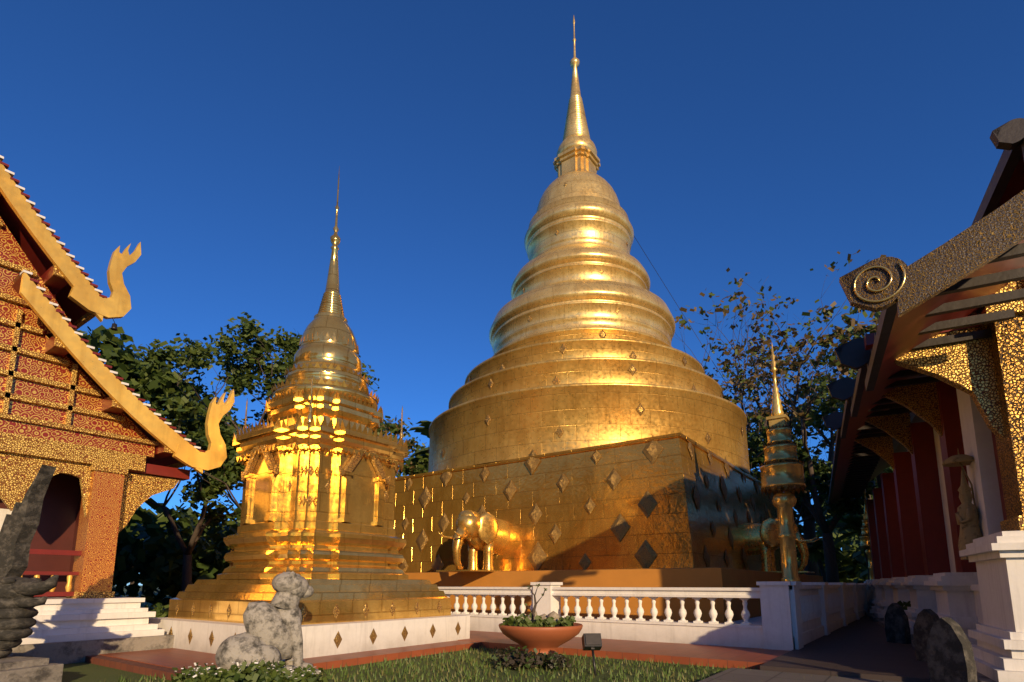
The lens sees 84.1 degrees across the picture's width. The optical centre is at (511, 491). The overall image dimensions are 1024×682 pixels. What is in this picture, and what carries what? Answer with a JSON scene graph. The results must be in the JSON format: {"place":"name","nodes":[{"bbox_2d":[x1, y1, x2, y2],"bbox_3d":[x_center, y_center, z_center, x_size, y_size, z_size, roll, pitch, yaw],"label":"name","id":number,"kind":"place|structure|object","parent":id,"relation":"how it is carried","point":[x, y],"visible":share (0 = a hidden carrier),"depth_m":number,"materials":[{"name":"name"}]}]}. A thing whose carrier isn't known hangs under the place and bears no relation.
{"place":"outdoors","nodes":[
{"label":"outdoors","id":0,"kind":"place"},
{"bbox_2d":[115,591,170,604],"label":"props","id":1,"kind":"object","parent":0,"point":[139,593],"visible":0.02,"depth_m":35.52,"materials":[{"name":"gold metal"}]},
{"bbox_2d":[62,585,728,681],"bbox_3d":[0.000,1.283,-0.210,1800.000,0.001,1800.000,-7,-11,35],"label":"ground","id":2,"kind":"structure","parent":0,"point":[81,672],"depth_m":8.49,"materials":[{"name":"green plant"}]},
{"bbox_2d":[0,464,63,681],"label":"naga statue","id":3,"kind":"object","parent":2,"relation":"on","point":[18,604],"visible":1,"depth_m":7.33,"materials":[{"name":"stone"}]},
{"bbox_2d":[8,597,173,663],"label":"steps","id":4,"kind":"structure","parent":2,"relation":"on","point":[69,630],"depth_m":9.93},
{"bbox_2d":[0,155,234,598],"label":"temple building","id":5,"kind":"structure","parent":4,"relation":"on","point":[95,431],"depth_m":10.57,"materials":[{"name":"gold metal"}]},
{"bbox_2d":[110,236,850,581],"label":"wires","id":6,"kind":"object","parent":5,"relation":"attached to","point":[114,326],"visible":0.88,"depth_m":25.86,"materials":[{"name":"black metal"}]},
{"bbox_2d":[215,571,320,674],"bbox_3d":[-3.445,1.869,7.977,1.383,1.490,0.773,7,-12,-38],"label":"lion","id":7,"kind":"object","parent":2,"relation":"on","point":[273,628],"visible":0.81,"depth_m":7.81},
{"bbox_2d":[148,615,469,660],"bbox_3d":[-4.219,2.978,12.075,4.700,0.625,4.700,-7,-11,35],"label":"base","id":8,"kind":"object","parent":2,"relation":"on","point":[318,640],"visible":0.43,"depth_m":10.42,"materials":[{"name":"white paint"}]},
{"bbox_2d":[168,166,450,624],"bbox_3d":[-4.219,-2.645,12.996,4.100,10.780,4.100,-7,-11,35],"label":"small stupa","id":9,"kind":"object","parent":8,"relation":"on","point":[340,544],"visible":1,"depth_m":11.36,"materials":[{"name":"gold metal"}]},
{"bbox_2d":[169,465,460,648],"bbox_3d":[-4.219,1.397,12.334,4.732,3.410,4.732,-7,-11,35],"label":"diamond ornament","id":10,"kind":"object","parent":8,"relation":"on","point":[338,638],"visible":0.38,"depth_m":10.97,"materials":[{"name":"gold metal"}]},
{"bbox_2d":[99,644,862,681],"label":"grass","id":11,"kind":"structure","parent":2,"relation":"on","point":[414,667],"depth_m":8.45,"materials":[{"name":"green plant"}]},
{"bbox_2d":[76,249,892,590],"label":"trees","id":12,"kind":"object","parent":2,"relation":"on","point":[178,401],"visible":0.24,"depth_m":28.40,"materials":[{"name":"green plant"}]},
{"bbox_2d":[112,481,867,608],"bbox_3d":[0.301,4.795,41.727,73.797,6.800,32.566,2,-10,-14],"label":"foliage","id":13,"kind":"object","parent":2,"relation":"on","point":[152,561],"visible":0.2,"depth_m":24.11,"materials":[{"name":"green plant"}]},
{"bbox_2d":[125,484,877,583],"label":"trees","id":14,"kind":"object","parent":2,"relation":"on","point":[161,517],"visible":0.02,"depth_m":65.49,"materials":[{"name":"green plant"}]},
{"bbox_2d":[85,616,930,681],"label":"paths","id":15,"kind":"structure","parent":2,"relation":"on","point":[859,650],"depth_m":9.48,"materials":[{"name":"brick"}]},
{"bbox_2d":[885,603,976,681],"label":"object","id":16,"kind":"object","parent":15,"relation":"on","point":[943,648],"visible":0.78,"depth_m":6.46,"materials":[{"name":"stone"}]},
{"bbox_2d":[145,600,910,681],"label":"shrubs","id":17,"kind":"object","parent":2,"relation":"on","point":[256,671],"visible":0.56,"depth_m":6.99,"materials":[{"name":"green plant"}]},
{"bbox_2d":[499,583,582,653],"bbox_3d":[0.498,2.271,9.908,1.470,1.320,1.470,-7,-11,35],"label":"planter","id":18,"kind":"object","parent":2,"relation":"on","point":[552,631],"visible":0.91,"depth_m":9.42,"materials":[{"name":"ceramic"}]},
{"bbox_2d":[582,633,601,675],"bbox_3d":[1.199,2.406,8.356,0.260,0.600,0.200,1,-34,-4],"label":"floodlight","id":19,"kind":"object","parent":2,"relation":"on","point":[592,642],"visible":0.98,"depth_m":8.38,"materials":[{"name":"metal"}]},
{"bbox_2d":[469,613,761,624],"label":"terrace floor","id":20,"kind":"structure","parent":2,"relation":"on","point":[755,620],"depth_m":13.20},
{"bbox_2d":[394,327,781,572],"bbox_3d":[3.040,-1.022,24.233,13.600,9.110,13.600,-7,-11,35],"label":"stupa base","id":21,"kind":"object","parent":20,"relation":"on","point":[594,398],"visible":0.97,"depth_m":18.22,"materials":[{"name":"gold metal"}]},
{"bbox_2d":[436,510,510,571],"bbox_3d":[-0.851,1.548,17.437,1.300,1.840,3.454,-7,-11,35],"label":"elephant","id":22,"kind":"object","parent":21,"relation":"on","point":[488,534],"visible":0.95,"depth_m":16.85},
{"bbox_2d":[489,16,674,353],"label":"chedi","id":23,"kind":"structure","parent":21,"relation":"on","point":[562,281],"depth_m":23.27,"materials":[{"name":"gold metal"}]},
{"bbox_2d":[522,183,670,336],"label":"diamond ornaments","id":24,"kind":"object","parent":23,"relation":"attached to","point":[601,272],"visible":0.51,"depth_m":22.60,"materials":[{"name":"gold metal"}]},
{"bbox_2d":[399,330,780,572],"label":"diamond ornaments","id":25,"kind":"object","parent":21,"relation":"attached to","point":[645,555],"visible":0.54,"depth_m":17.07},
{"bbox_2d":[744,518,819,572],"bbox_3d":[8.354,1.801,18.981,3.454,1.840,1.300,-7,-11,35],"label":"elephant","id":26,"kind":"object","parent":21,"relation":"on","point":[762,539],"visible":0.59,"depth_m":18.44},
{"bbox_2d":[438,581,870,650],"bbox_3d":[3.037,4.381,23.275,18.960,1.235,18.920,-7,-11,35],"label":"balustrade","id":27,"kind":"object","parent":20,"relation":"on","point":[797,615],"visible":0.51,"depth_m":12.06,"materials":[{"name":"white paint"}]},
{"bbox_2d":[759,344,805,581],"bbox_3d":[6.206,-0.112,12.985,0.946,7.018,0.956,-7,-11,35],"label":"ceremonial umbrella","id":28,"kind":"object","parent":2,"relation":"on","point":[781,469],"visible":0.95,"depth_m":12.77,"materials":[{"name":"gold metal"}]},
{"bbox_2d":[859,489,873,579],"bbox_3d":[16.133,2.431,25.551,0.817,6.061,0.826,-7,-11,35],"label":"chatra","id":29,"kind":"object","parent":2,"relation":"on","point":[864,538],"visible":0.48,"depth_m":25.47,"materials":[{"name":"gold metal"}]},
{"bbox_2d":[822,118,1023,681],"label":"temple building","id":30,"kind":"structure","parent":2,"relation":"on","point":[936,359],"depth_m":7.48,"materials":[{"name":"wood"}]},
{"bbox_2d":[853,262,905,302],"bbox_3d":[3.642,-2.066,5.625,0.446,0.392,0.024,-5,-11,28],"label":"spiral ornament","id":31,"kind":"object","parent":30,"relation":"attached to","point":[878,279],"visible":1,"depth_m":5.62,"materials":[{"name":"gold metal"}]},
{"bbox_2d":[942,450,982,559],"bbox_3d":[6.872,0.171,8.591,0.460,1.700,0.447,-5,-11,28],"label":"statue","id":32,"kind":"object","parent":30,"relation":"on","point":[967,516],"visible":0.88,"depth_m":8.52,"materials":[{"name":"gold metal"}]},
{"bbox_2d":[0,0,1023,584],"label":"sky","id":33,"kind":"structure","parent":0,"point":[760,139],"materials":[{"name":"blue"}]},
{"bbox_2d":[404,567,823,622],"bbox_3d":[3.040,4.065,23.400,15.460,1.240,15.460,-7,-11,35],"label":"platform","id":34,"kind":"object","parent":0,"point":[698,577],"visible":0.48,"depth_m":14.56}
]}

